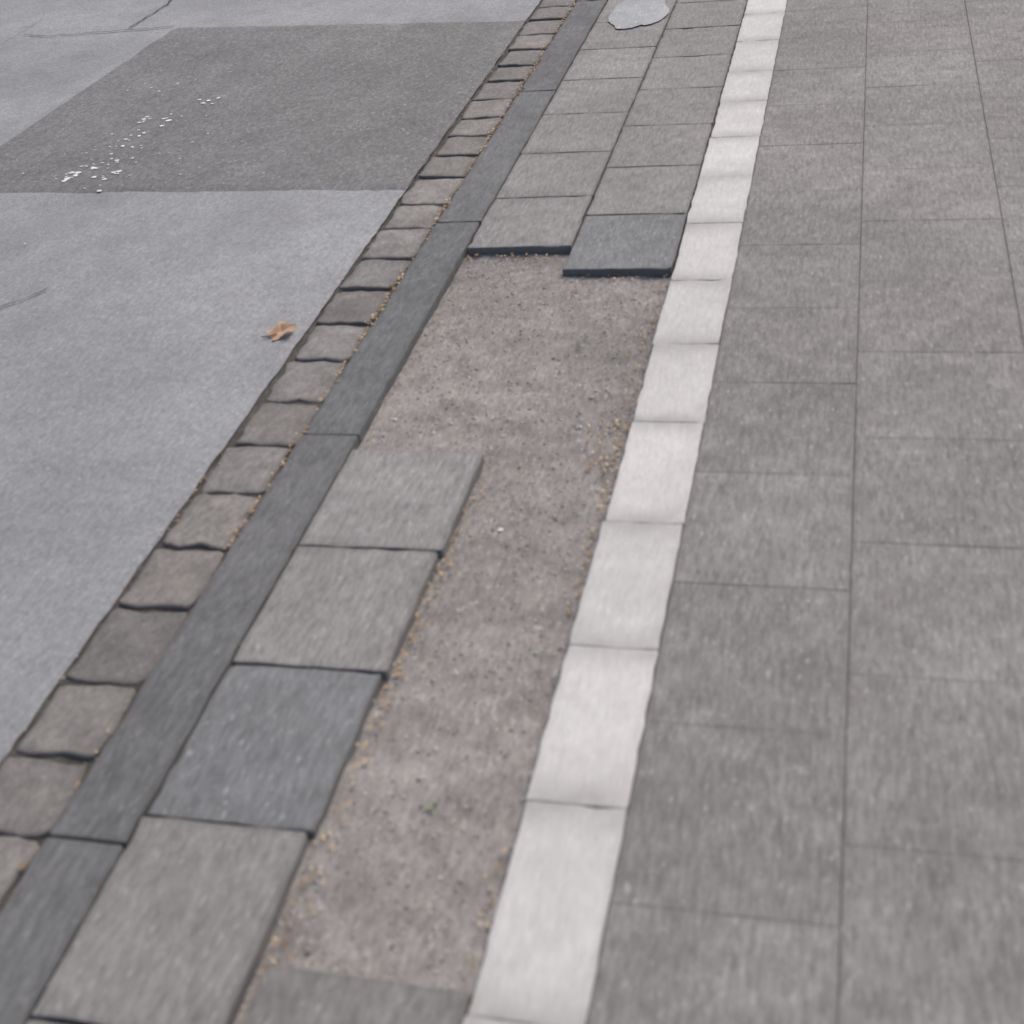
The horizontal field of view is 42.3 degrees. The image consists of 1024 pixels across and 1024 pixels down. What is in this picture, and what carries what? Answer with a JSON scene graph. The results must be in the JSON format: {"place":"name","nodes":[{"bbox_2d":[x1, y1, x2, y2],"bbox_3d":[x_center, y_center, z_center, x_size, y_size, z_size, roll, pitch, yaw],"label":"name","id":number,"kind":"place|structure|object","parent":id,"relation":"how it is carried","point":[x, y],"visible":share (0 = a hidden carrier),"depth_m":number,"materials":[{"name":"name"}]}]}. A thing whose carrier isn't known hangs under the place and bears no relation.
{"place":"outdoors","nodes":[
{"label":"outdoors","id":0,"kind":"place"},
{"bbox_2d":[0,0,73,44],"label":"road surface","id":1,"kind":"object","parent":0,"point":[15,15],"depth_m":6.63,"materials":[{"name":"grey asphalt"}]},
{"bbox_2d":[0,0,540,761],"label":"asphalt road","id":2,"kind":"structure","parent":0,"point":[142,360],"depth_m":3.53,"materials":[{"name":"grey asphalt"}]},
{"bbox_2d":[2,289,45,305],"bbox_3d":[-1.520,-0.572,3.727,0.415,0.002,0.057,-14,36,-9],"label":"road crack","id":3,"kind":"object","parent":2,"relation":"on","point":[26,297],"visible":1,"depth_m":3.74,"materials":[{"name":"asphalt"}]},
{"bbox_2d":[31,26,167,35],"bbox_3d":[-1.934,-2.231,6.145,0.790,0.001,0.050,2,36,14],"label":"road crack","id":4,"kind":"object","parent":2,"relation":"on","point":[104,31],"visible":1,"depth_m":6.11,"materials":[{"name":"asphalt"}]},
{"bbox_2d":[130,0,169,26],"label":"road crack","id":5,"kind":"object","parent":2,"relation":"on","point":[152,13],"visible":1,"depth_m":6.30,"materials":[{"name":"asphalt"}]},
{"bbox_2d":[0,21,524,192],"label":"asphalt patch","id":6,"kind":"object","parent":2,"relation":"on","point":[307,107],"visible":1,"depth_m":4.89,"materials":[{"name":"grey asphalt"}]},
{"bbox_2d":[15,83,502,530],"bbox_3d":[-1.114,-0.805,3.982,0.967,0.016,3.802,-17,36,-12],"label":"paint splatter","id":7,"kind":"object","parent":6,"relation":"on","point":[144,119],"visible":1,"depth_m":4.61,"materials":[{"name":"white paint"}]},
{"bbox_2d":[261,321,295,339],"bbox_3d":[-0.593,-0.461,3.369,0.095,0.020,0.068,-26,46,-15],"label":"fallen leaf","id":8,"kind":"object","parent":2,"relation":"on","point":[279,330],"visible":1,"depth_m":3.38,"materials":[{"name":"brown plant"}]},
{"bbox_2d":[520,0,1023,1023],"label":"pavement","id":9,"kind":"structure","parent":0,"point":[725,898],"depth_m":2.31,"materials":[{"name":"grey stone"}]},
{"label":"footway","id":10,"kind":"structure","parent":0,"visible":0},
{"bbox_2d":[0,0,747,911],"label":"joint soil","id":11,"kind":"structure","parent":10,"relation":"on","point":[238,434],"depth_m":2.94,"materials":[{"name":"soil"}]},
{"label":"ground","id":12,"kind":"structure","parent":0,"visible":0},
{"bbox_2d":[0,0,576,906],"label":"sett gutter","id":13,"kind":"object","parent":12,"relation":"on","point":[128,646],"visible":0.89,"depth_m":2.73,"materials":[{"name":"grey stone"}]},
{"bbox_2d":[0,0,607,1023],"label":"kerb stone","id":14,"kind":"object","parent":12,"relation":"on","point":[44,912],"visible":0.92,"depth_m":2.46,"materials":[{"name":"stone"}]},
{"bbox_2d":[26,0,746,1023],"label":"paving slabs","id":15,"kind":"structure","parent":12,"relation":"on","point":[180,922],"depth_m":2.32,"materials":[{"name":"stone"}]},
{"bbox_2d":[608,0,668,28],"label":"puddle","id":16,"kind":"object","parent":15,"relation":"on","point":[624,14],"visible":1,"depth_m":5.31,"materials":[{"name":"grey liquid"}]},
{"bbox_2d":[234,222,686,1023],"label":"gravel strip","id":17,"kind":"object","parent":12,"relation":"on","point":[484,552],"visible":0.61,"depth_m":2.37,"materials":[{"name":"grey gravel"}]},
{"bbox_2d":[425,800,436,812],"bbox_3d":[-0.124,0.452,2.028,0.018,0.008,0.028,2,36,14],"label":"weed sprout","id":18,"kind":"object","parent":17,"relation":"on","point":[430,806],"visible":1,"depth_m":2.03,"materials":[{"name":"green plant"}]},
{"bbox_2d":[23,2,1000,1016],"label":"gravel grains","id":19,"kind":"object","parent":17,"relation":"on","point":[433,750],"visible":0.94,"depth_m":2.40,"materials":[{"name":"gravel"}]},
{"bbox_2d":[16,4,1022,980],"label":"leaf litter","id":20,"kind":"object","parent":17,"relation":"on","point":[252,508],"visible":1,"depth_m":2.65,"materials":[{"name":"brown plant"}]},
{"bbox_2d":[463,0,786,1023],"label":"white kerb strip","id":21,"kind":"object","parent":12,"relation":"on","point":[541,956],"visible":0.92,"depth_m":2.27,"materials":[{"name":"stone"}]}
]}

